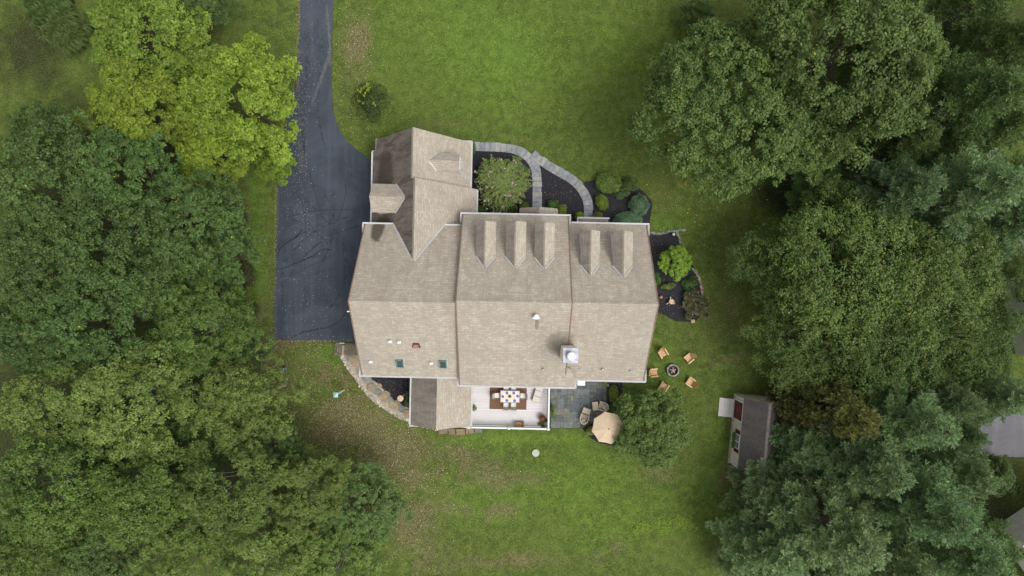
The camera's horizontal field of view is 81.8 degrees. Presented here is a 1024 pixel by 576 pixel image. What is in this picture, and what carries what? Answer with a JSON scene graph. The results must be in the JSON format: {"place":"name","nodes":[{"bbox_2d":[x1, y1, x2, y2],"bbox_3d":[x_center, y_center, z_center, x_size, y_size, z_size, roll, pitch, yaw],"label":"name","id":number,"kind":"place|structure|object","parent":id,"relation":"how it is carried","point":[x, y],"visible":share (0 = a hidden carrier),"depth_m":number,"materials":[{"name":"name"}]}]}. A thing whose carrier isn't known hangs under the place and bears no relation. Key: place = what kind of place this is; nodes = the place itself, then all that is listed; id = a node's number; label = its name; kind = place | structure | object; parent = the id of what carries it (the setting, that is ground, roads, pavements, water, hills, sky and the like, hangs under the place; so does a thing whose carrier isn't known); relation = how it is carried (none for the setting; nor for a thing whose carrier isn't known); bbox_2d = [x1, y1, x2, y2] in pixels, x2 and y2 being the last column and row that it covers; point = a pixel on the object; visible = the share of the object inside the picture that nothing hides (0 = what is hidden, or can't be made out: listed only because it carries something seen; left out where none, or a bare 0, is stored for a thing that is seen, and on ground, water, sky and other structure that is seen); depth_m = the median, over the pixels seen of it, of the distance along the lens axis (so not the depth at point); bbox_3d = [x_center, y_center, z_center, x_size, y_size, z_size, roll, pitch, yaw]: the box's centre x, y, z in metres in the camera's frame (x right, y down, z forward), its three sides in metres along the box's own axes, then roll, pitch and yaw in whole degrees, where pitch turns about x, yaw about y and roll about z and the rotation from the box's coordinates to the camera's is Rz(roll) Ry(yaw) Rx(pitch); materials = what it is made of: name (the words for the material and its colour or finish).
{"place":"outdoors","nodes":[
{"label":"outdoors","id":0,"kind":"place"},
{"bbox_2d":[273,0,370,341],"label":"driveway","id":1,"kind":"structure","parent":0,"point":[327,178],"depth_m":55.97,"materials":[{"name":"asphalt"}]},
{"bbox_2d":[277,33,361,310],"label":"driveway tyre lines","id":2,"kind":"object","parent":1,"relation":"on","point":[281,281],"visible":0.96,"depth_m":55.97,"materials":[{"name":"asphalt"}]},
{"bbox_2d":[337,345,438,430],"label":"gravel path","id":3,"kind":"structure","parent":0,"point":[375,397],"depth_m":55.94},
{"bbox_2d":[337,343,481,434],"bbox_3d":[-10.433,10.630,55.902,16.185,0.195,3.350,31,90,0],"label":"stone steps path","id":4,"kind":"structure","parent":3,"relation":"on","point":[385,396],"depth_m":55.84,"materials":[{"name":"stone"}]},
{"bbox_2d":[371,375,409,407],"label":"mulch ground","id":5,"kind":"structure","parent":0,"point":[389,383],"depth_m":55.95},
{"bbox_2d":[470,142,532,214],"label":"mulch ground","id":6,"kind":"structure","parent":0,"point":[477,157],"depth_m":55.95,"materials":[{"name":"soil"}]},
{"bbox_2d":[474,155,533,212],"bbox_3d":[-0.762,-9.391,54.337,5.528,3.527,5.736,0,90,0],"label":"crape myrtle","id":7,"kind":"object","parent":6,"relation":"on","point":[507,175],"visible":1,"depth_m":53.51,"materials":[{"name":"green plant"}]},
{"bbox_2d":[475,142,541,206],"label":"path","id":8,"kind":"structure","parent":0,"point":[521,151],"depth_m":55.90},
{"bbox_2d":[0,0,1023,575],"bbox_3d":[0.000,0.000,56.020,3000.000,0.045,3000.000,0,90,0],"label":"ground","id":9,"kind":"structure","parent":0,"point":[32,68],"depth_m":56.02,"materials":[{"name":"plant"}]},
{"bbox_2d":[6,99,74,157],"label":"broadleaf tree","id":10,"kind":"object","parent":9,"relation":"on","point":[22,117],"visible":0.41,"depth_m":47.88,"materials":[{"name":"green plant"}]},
{"bbox_2d":[0,498,88,575],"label":"broadleaf tree","id":11,"kind":"object","parent":9,"relation":"on","point":[26,567],"visible":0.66,"depth_m":46.05,"materials":[{"name":"green plant"}]},
{"bbox_2d":[21,0,75,25],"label":"tree","id":12,"kind":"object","parent":9,"relation":"on","point":[49,6],"depth_m":54.67,"materials":[{"name":"green plant"}]},
{"bbox_2d":[0,201,106,318],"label":"broadleaf tree","id":13,"kind":"object","parent":9,"relation":"on","point":[29,274],"visible":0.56,"depth_m":44.52,"materials":[{"name":"green plant"}]},
{"bbox_2d":[0,281,106,380],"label":"broadleaf tree","id":14,"kind":"object","parent":9,"relation":"on","point":[9,345],"visible":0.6,"depth_m":46.60,"materials":[{"name":"green plant"}]},
{"bbox_2d":[0,106,116,244],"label":"broadleaf tree","id":15,"kind":"object","parent":9,"relation":"on","point":[74,146],"visible":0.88,"depth_m":44.69,"materials":[{"name":"green plant"}]},
{"bbox_2d":[23,0,100,58],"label":"tree","id":16,"kind":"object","parent":9,"relation":"on","point":[62,31],"depth_m":54.63,"materials":[{"name":"green plant"}]},
{"bbox_2d":[0,340,124,452],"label":"broadleaf tree","id":17,"kind":"object","parent":9,"relation":"on","point":[22,406],"visible":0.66,"depth_m":45.91,"materials":[{"name":"green plant"}]},
{"bbox_2d":[0,416,139,551],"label":"broadleaf tree","id":18,"kind":"object","parent":9,"relation":"on","point":[24,502],"visible":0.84,"depth_m":45.24,"materials":[{"name":"green plant"}]},
{"bbox_2d":[32,391,127,472],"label":"broadleaf tree","id":19,"kind":"object","parent":9,"relation":"on","point":[82,461],"visible":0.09,"depth_m":48.76,"materials":[{"name":"green plant"}]},
{"bbox_2d":[16,242,157,374],"bbox_3d":[-33.539,1.830,49.874,9.852,12.422,10.840,-3,90,0],"label":"broadleaf tree","id":20,"kind":"object","parent":9,"relation":"on","point":[78,342],"visible":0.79,"depth_m":45.42,"materials":[{"name":"green plant"}]},
{"bbox_2d":[50,496,145,575],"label":"broadleaf tree","id":21,"kind":"object","parent":9,"relation":"on","point":[102,565],"visible":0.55,"depth_m":47.67,"materials":[{"name":"green plant"}]},
{"bbox_2d":[33,178,180,315],"bbox_3d":[-31.271,-4.081,49.401,10.427,13.380,9.945,-33,90,0],"label":"broadleaf tree","id":22,"kind":"object","parent":9,"relation":"on","point":[77,262],"visible":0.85,"depth_m":44.59,"materials":[{"name":"green plant"}]},
{"bbox_2d":[71,125,183,229],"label":"broadleaf tree","id":23,"kind":"object","parent":9,"relation":"on","point":[102,176],"visible":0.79,"depth_m":45.85,"materials":[{"name":"green plant"}]},
{"bbox_2d":[59,336,200,465],"bbox_3d":[-29.653,8.770,49.508,9.699,13.172,10.835,19,90,0],"label":"broadleaf tree","id":24,"kind":"object","parent":9,"relation":"on","point":[98,384],"visible":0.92,"depth_m":44.97,"materials":[{"name":"green plant"}]},
{"bbox_2d":[72,48,201,171],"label":"maple tree","id":25,"kind":"object","parent":9,"relation":"on","point":[111,99],"visible":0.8,"depth_m":47.84,"materials":[{"name":"green plant"}]},
{"bbox_2d":[77,435,208,552],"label":"broadleaf tree","id":26,"kind":"object","parent":9,"relation":"on","point":[124,520],"visible":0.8,"depth_m":45.60,"materials":[{"name":"green plant"}]},
{"bbox_2d":[85,0,218,95],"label":"maple tree","id":27,"kind":"object","parent":9,"relation":"on","point":[185,25],"visible":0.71,"depth_m":48.46,"materials":[{"name":"green plant"}]},
{"bbox_2d":[117,240,205,325],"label":"broadleaf tree","id":28,"kind":"object","parent":9,"relation":"on","point":[148,303],"visible":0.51,"depth_m":47.31,"materials":[{"name":"green plant"}]},
{"bbox_2d":[127,511,229,575],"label":"broadleaf tree","id":29,"kind":"object","parent":9,"relation":"on","point":[200,545],"visible":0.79,"depth_m":47.17,"materials":[{"name":"green plant"}]},
{"bbox_2d":[150,402,224,479],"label":"broadleaf tree","id":30,"kind":"object","parent":9,"relation":"on","point":[179,433],"visible":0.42,"depth_m":50.09,"materials":[{"name":"green plant"}]},
{"bbox_2d":[136,168,250,279],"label":"broadleaf tree","id":31,"kind":"object","parent":9,"relation":"on","point":[198,200],"visible":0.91,"depth_m":46.14,"materials":[{"name":"green plant"}]},
{"bbox_2d":[168,108,249,190],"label":"maple tree","id":32,"kind":"object","parent":9,"relation":"on","point":[199,160],"visible":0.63,"depth_m":50.28,"materials":[{"name":"green plant"}]},
{"bbox_2d":[143,264,276,377],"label":"broadleaf tree","id":33,"kind":"object","parent":9,"relation":"on","point":[192,355],"visible":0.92,"depth_m":47.13,"materials":[{"name":"green plant"}]},
{"bbox_2d":[176,0,246,26],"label":"pine tree","id":34,"kind":"object","parent":9,"relation":"on","point":[210,6],"visible":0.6,"depth_m":52.22,"materials":[{"name":"green plant"}]},
{"bbox_2d":[165,432,291,540],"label":"broadleaf tree","id":35,"kind":"object","parent":9,"relation":"on","point":[201,507],"visible":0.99,"depth_m":46.02,"materials":[{"name":"green plant"}]},
{"bbox_2d":[193,221,267,288],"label":"broadleaf tree","id":36,"kind":"object","parent":9,"relation":"on","point":[231,272],"visible":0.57,"depth_m":48.96,"materials":[{"name":"green plant"}]},
{"bbox_2d":[174,30,302,166],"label":"maple tree","id":37,"kind":"object","parent":9,"relation":"on","point":[260,76],"visible":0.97,"depth_m":48.05,"materials":[{"name":"green plant"}]},
{"bbox_2d":[189,341,310,453],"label":"broadleaf tree","id":38,"kind":"object","parent":9,"relation":"on","point":[229,392],"visible":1,"depth_m":46.85,"materials":[{"name":"green plant"}]},
{"bbox_2d":[207,509,321,575],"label":"broadleaf tree","id":39,"kind":"object","parent":9,"relation":"on","point":[271,543],"visible":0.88,"depth_m":47.58,"materials":[{"name":"green plant"}]},
{"bbox_2d":[234,418,304,474],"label":"broadleaf tree","id":40,"kind":"object","parent":9,"relation":"on","point":[283,443],"visible":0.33,"depth_m":50.22,"materials":[{"name":"green plant"}]},
{"bbox_2d":[254,145,296,185],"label":"maple tree","id":41,"kind":"object","parent":9,"relation":"on","point":[264,162],"visible":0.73,"depth_m":51.73,"materials":[{"name":"green plant"}]},
{"bbox_2d":[255,443,353,536],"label":"broadleaf tree","id":42,"kind":"object","parent":9,"relation":"on","point":[333,484],"visible":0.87,"depth_m":48.04,"materials":[{"name":"green plant"}]},
{"bbox_2d":[288,521,382,575],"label":"broadleaf tree","id":43,"kind":"object","parent":9,"relation":"on","point":[328,542],"visible":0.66,"depth_m":49.98,"materials":[{"name":"green plant"}]},
{"bbox_2d":[313,460,413,558],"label":"broadleaf tree","id":44,"kind":"object","parent":9,"relation":"on","point":[380,517],"visible":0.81,"depth_m":50.32,"materials":[{"name":"green plant"}]},
{"bbox_2d":[351,81,389,122],"bbox_3d":[-13.223,-17.404,55.153,3.435,1.620,3.856,38,90,0],"label":"shrub","id":45,"kind":"object","parent":9,"relation":"on","point":[366,99],"visible":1,"depth_m":54.99,"materials":[{"name":"green plant"}]},
{"bbox_2d":[347,127,658,429],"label":"house","id":46,"kind":"structure","parent":9,"relation":"on","point":[455,297],"depth_m":48.26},
{"bbox_2d":[462,387,549,430],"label":"deck","id":47,"kind":"structure","parent":9,"relation":"on","point":[483,414],"depth_m":55.10,"materials":[{"name":"wood"}]},
{"bbox_2d":[237,0,774,575],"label":"fallen leaves","id":48,"kind":"object","parent":9,"relation":"on","point":[371,406],"visible":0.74,"depth_m":55.98,"materials":[{"name":"plant"}]},
{"bbox_2d":[613,384,694,471],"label":"maple tree","id":49,"kind":"object","parent":9,"relation":"on","point":[671,439],"visible":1,"depth_m":51.97,"materials":[{"name":"green plant"}]},
{"bbox_2d":[625,513,698,536],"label":"weeds","id":50,"kind":"object","parent":9,"relation":"on","point":[665,529],"visible":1,"depth_m":55.93,"materials":[{"name":"green plant"}]},
{"bbox_2d":[678,0,715,30],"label":"pine tree","id":51,"kind":"object","parent":9,"relation":"on","point":[701,8],"visible":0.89,"depth_m":53.44,"materials":[{"name":"green plant"}]},
{"bbox_2d":[624,15,811,203],"bbox_3d":[17.168,-14.341,49.126,14.734,13.929,14.152,30,90,0],"label":"oak tree","id":52,"kind":"object","parent":9,"relation":"on","point":[769,96],"visible":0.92,"depth_m":44.97,"materials":[{"name":"green plant"}]},
{"bbox_2d":[713,531,763,575],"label":"pine tree","id":53,"kind":"object","parent":9,"relation":"on","point":[726,568],"visible":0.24,"depth_m":53.21,"materials":[{"name":"green plant"}]},
{"bbox_2d":[718,393,779,476],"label":"garden shed","id":54,"kind":"structure","parent":9,"relation":"on","point":[753,419],"depth_m":53.28,"materials":[{"name":"grey"}]},
{"bbox_2d":[705,488,812,575],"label":"pine tree","id":55,"kind":"object","parent":9,"relation":"on","point":[780,561],"visible":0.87,"depth_m":49.67,"materials":[{"name":"green plant"}]},
{"bbox_2d":[718,458,807,538],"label":"pine tree","id":56,"kind":"object","parent":9,"relation":"on","point":[766,503],"visible":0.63,"depth_m":51.17,"materials":[{"name":"green plant"}]},
{"bbox_2d":[723,216,824,316],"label":"cherry tree","id":57,"kind":"object","parent":9,"relation":"on","point":[763,263],"visible":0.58,"depth_m":49.84,"materials":[{"name":"green plant"}]},
{"bbox_2d":[765,384,820,430],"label":"cedar tree","id":58,"kind":"object","parent":9,"relation":"on","point":[807,419],"visible":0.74,"depth_m":51.75,"materials":[{"name":"green plant"}]},
{"bbox_2d":[737,302,851,400],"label":"cherry tree","id":59,"kind":"object","parent":9,"relation":"on","point":[797,363],"visible":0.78,"depth_m":49.48,"materials":[{"name":"green plant"}]},
{"bbox_2d":[738,76,859,186],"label":"oak tree","id":60,"kind":"object","parent":9,"relation":"on","point":[823,158],"visible":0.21,"depth_m":47.58,"materials":[{"name":"green plant"}]},
{"bbox_2d":[769,413,841,477],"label":"pine tree","id":61,"kind":"object","parent":9,"relation":"on","point":[805,449],"visible":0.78,"depth_m":50.52,"materials":[{"name":"green plant"}]},
{"bbox_2d":[784,164,854,229],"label":"pine tree","id":62,"kind":"object","parent":9,"relation":"on","point":[832,173],"visible":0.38,"depth_m":52.58,"materials":[{"name":"green plant"}]},
{"bbox_2d":[759,464,893,575],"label":"pine tree","id":63,"kind":"object","parent":9,"relation":"on","point":[857,548],"visible":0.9,"depth_m":46.59,"materials":[{"name":"green plant"}]},
{"bbox_2d":[774,362,881,447],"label":"cedar tree","id":64,"kind":"object","parent":9,"relation":"on","point":[853,414],"visible":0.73,"depth_m":47.92,"materials":[{"name":"green plant"}]},
{"bbox_2d":[722,0,937,171],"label":"oak tree","id":65,"kind":"object","parent":9,"relation":"on","point":[899,33],"visible":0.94,"depth_m":42.67,"materials":[{"name":"green plant"}]},
{"bbox_2d":[793,171,901,284],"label":"cherry tree","id":66,"kind":"object","parent":9,"relation":"on","point":[826,184],"visible":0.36,"depth_m":49.07,"materials":[{"name":"green plant"}]},
{"bbox_2d":[765,195,933,357],"bbox_3d":[26.590,-1.170,50.220,13.241,11.752,13.600,-45,90,0],"label":"cherry tree","id":67,"kind":"object","parent":9,"relation":"on","point":[822,281],"visible":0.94,"depth_m":46.64,"materials":[{"name":"green plant"}]},
{"bbox_2d":[794,402,920,511],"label":"pine tree","id":68,"kind":"object","parent":9,"relation":"on","point":[888,471],"visible":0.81,"depth_m":46.02,"materials":[{"name":"green plant"}]},
{"bbox_2d":[805,267,949,411],"bbox_3d":[30.277,5.264,50.851,11.448,10.469,11.978,20,90,0],"label":"cherry tree","id":69,"kind":"object","parent":9,"relation":"on","point":[863,362],"visible":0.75,"depth_m":47.58,"materials":[{"name":"green plant"}]},
{"bbox_2d":[815,507,940,575],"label":"pine tree","id":70,"kind":"object","parent":9,"relation":"on","point":[906,558],"visible":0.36,"depth_m":45.86,"materials":[{"name":"green plant"}]},
{"bbox_2d":[825,5,951,106],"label":"oak tree","id":71,"kind":"object","parent":9,"relation":"on","point":[937,48],"visible":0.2,"depth_m":47.09,"materials":[{"name":"green plant"}]},
{"bbox_2d":[835,149,948,233],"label":"pine tree","id":72,"kind":"object","parent":9,"relation":"on","point":[913,183],"visible":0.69,"depth_m":47.34,"materials":[{"name":"green plant"}]},
{"bbox_2d":[846,111,942,172],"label":"oak tree","id":73,"kind":"object","parent":9,"relation":"on","point":[912,146],"visible":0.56,"depth_m":48.74,"materials":[{"name":"green plant"}]},
{"bbox_2d":[818,431,981,550],"bbox_3d":[31.988,17.014,48.277,9.479,15.649,10.720,-34,90,0],"label":"pine tree","id":74,"kind":"object","parent":9,"relation":"on","point":[941,506],"visible":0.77,"depth_m":44.23,"materials":[{"name":"green plant"}]},
{"bbox_2d":[854,366,962,456],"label":"pine tree","id":75,"kind":"object","parent":9,"relation":"on","point":[932,422],"visible":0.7,"depth_m":46.48,"materials":[{"name":"green plant"}]},
{"bbox_2d":[837,206,1007,369],"bbox_3d":[33.208,0.442,50.304,13.301,11.581,13.379,8,90,0],"label":"cherry tree","id":76,"kind":"object","parent":9,"relation":"on","point":[913,313],"visible":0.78,"depth_m":46.80,"materials":[{"name":"green plant"}]},
{"bbox_2d":[883,199,972,272],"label":"pine tree","id":77,"kind":"object","parent":9,"relation":"on","point":[963,231],"visible":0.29,"depth_m":47.49,"materials":[{"name":"green plant"}]},
{"bbox_2d":[885,359,988,427],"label":"pine tree","id":78,"kind":"object","parent":9,"relation":"on","point":[958,401],"visible":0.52,"depth_m":47.16,"materials":[{"name":"green plant"}]},
{"bbox_2d":[874,46,1023,165],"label":"oak tree","id":79,"kind":"object","parent":9,"relation":"on","point":[980,93],"visible":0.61,"depth_m":45.79,"materials":[{"name":"green plant"}]},
{"bbox_2d":[884,489,1016,575],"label":"pine tree","id":80,"kind":"object","parent":9,"relation":"on","point":[983,559],"visible":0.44,"depth_m":45.51,"materials":[{"name":"green plant"}]},
{"bbox_2d":[902,434,1006,503],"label":"pine tree","id":81,"kind":"object","parent":9,"relation":"on","point":[975,476],"visible":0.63,"depth_m":47.25,"materials":[{"name":"green plant"}]},
{"bbox_2d":[886,140,1023,239],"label":"pine tree","id":82,"kind":"object","parent":9,"relation":"on","point":[992,188],"visible":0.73,"depth_m":45.25,"materials":[{"name":"green plant"}]},
{"bbox_2d":[923,416,992,452],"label":"pine tree","id":83,"kind":"object","parent":9,"relation":"on","point":[969,430],"visible":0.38,"depth_m":49.29,"materials":[{"name":"green plant"}]},
{"bbox_2d":[903,286,1023,391],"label":"cherry tree","id":84,"kind":"object","parent":9,"relation":"on","point":[1001,350],"visible":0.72,"depth_m":47.76,"materials":[{"name":"green plant"}]},
{"bbox_2d":[920,0,1017,59],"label":"pine tree","id":85,"kind":"object","parent":9,"relation":"on","point":[968,8],"visible":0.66,"depth_m":50.11,"materials":[{"name":"green plant"}]},
{"bbox_2d":[925,101,1023,164],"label":"pine tree","id":86,"kind":"object","parent":9,"relation":"on","point":[1008,128],"visible":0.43,"depth_m":48.03,"materials":[{"name":"green plant"}]},
{"bbox_2d":[931,362,1023,426],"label":"pine tree","id":87,"kind":"object","parent":9,"relation":"on","point":[1006,392],"visible":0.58,"depth_m":47.52,"materials":[{"name":"green plant"}]},
{"bbox_2d":[932,9,1023,102],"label":"pine tree","id":88,"kind":"object","parent":9,"relation":"on","point":[1009,45],"visible":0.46,"depth_m":47.19,"materials":[{"name":"green plant"}]},
{"bbox_2d":[940,196,1023,271],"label":"pine tree","id":89,"kind":"object","parent":9,"relation":"on","point":[1013,219],"visible":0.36,"depth_m":47.98,"materials":[{"name":"green plant"}]},
{"bbox_2d":[963,507,1023,564],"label":"pine tree","id":90,"kind":"object","parent":9,"relation":"on","point":[998,526],"visible":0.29,"depth_m":50.97,"materials":[{"name":"green plant"}]},
{"bbox_2d":[981,451,1013,481],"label":"pine tree","id":91,"kind":"object","parent":9,"relation":"on","point":[1002,469],"visible":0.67,"depth_m":54.00,"materials":[{"name":"green plant"}]},
{"bbox_2d":[975,248,1023,307],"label":"cherry tree","id":92,"kind":"object","parent":9,"relation":"on","point":[1018,267],"visible":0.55,"depth_m":51.30,"materials":[{"name":"green plant"}]},
{"bbox_2d":[1003,275,1023,354],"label":"neighbour house","id":93,"kind":"structure","parent":9,"relation":"on","point":[1019,346],"depth_m":55.10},
{"bbox_2d":[536,165,586,221],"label":"mulch ground","id":94,"kind":"structure","parent":0,"point":[548,189],"depth_m":55.95,"materials":[{"name":"soil"}]},
{"bbox_2d":[530,151,592,216],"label":"path","id":95,"kind":"structure","parent":0,"point":[540,160],"depth_m":55.89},
{"bbox_2d":[550,381,609,427],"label":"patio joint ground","id":96,"kind":"structure","parent":0,"point":[607,402],"depth_m":55.91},
{"bbox_2d":[551,382,605,427],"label":"patio","id":97,"kind":"structure","parent":96,"relation":"on","point":[564,407],"depth_m":55.90,"materials":[{"name":"stone"}]},
{"bbox_2d":[592,412,623,443],"bbox_3d":[8.691,12.649,54.405,2.772,2.990,2.772,11,90,0],"label":"patio umbrella","id":98,"kind":"object","parent":97,"relation":"on","point":[606,428],"visible":0.94,"depth_m":53.30,"materials":[{"name":"fabric"}]},
{"bbox_2d":[584,179,651,222],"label":"mulch ground","id":99,"kind":"structure","parent":0,"point":[617,206],"depth_m":55.95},
{"bbox_2d":[595,171,621,193],"bbox_3d":[9.076,-9.871,55.325,2.622,1.277,2.128,0,90,0],"label":"shrub","id":100,"kind":"object","parent":99,"relation":"on","point":[607,183],"visible":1,"depth_m":55.03,"materials":[{"name":"green plant"}]},
{"bbox_2d":[649,232,702,321],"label":"mulch ground","id":101,"kind":"structure","parent":0,"point":[660,243],"depth_m":55.95,"materials":[{"name":"soil"}]},
{"bbox_2d":[658,245,692,281],"bbox_3d":[15.039,-2.279,54.640,3.076,2.921,3.183,-36,90,0],"label":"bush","id":102,"kind":"object","parent":101,"relation":"on","point":[682,266],"visible":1,"depth_m":54.00,"materials":[{"name":"green plant"}]},
{"bbox_2d":[682,290,710,319],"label":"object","id":103,"kind":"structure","parent":101,"relation":"on","point":[690,306],"depth_m":55.23,"materials":[{"name":"green plant"}]},
{"bbox_2d":[978,414,1023,456],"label":"road","id":104,"kind":"structure","parent":0,"point":[1007,437],"depth_m":55.97,"materials":[{"name":"asphalt"}]},
{"bbox_2d":[1001,507,1023,570],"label":"neighbour house","id":105,"kind":"structure","parent":0,"point":[1016,529],"depth_m":54.74,"materials":[{"name":"grey"}]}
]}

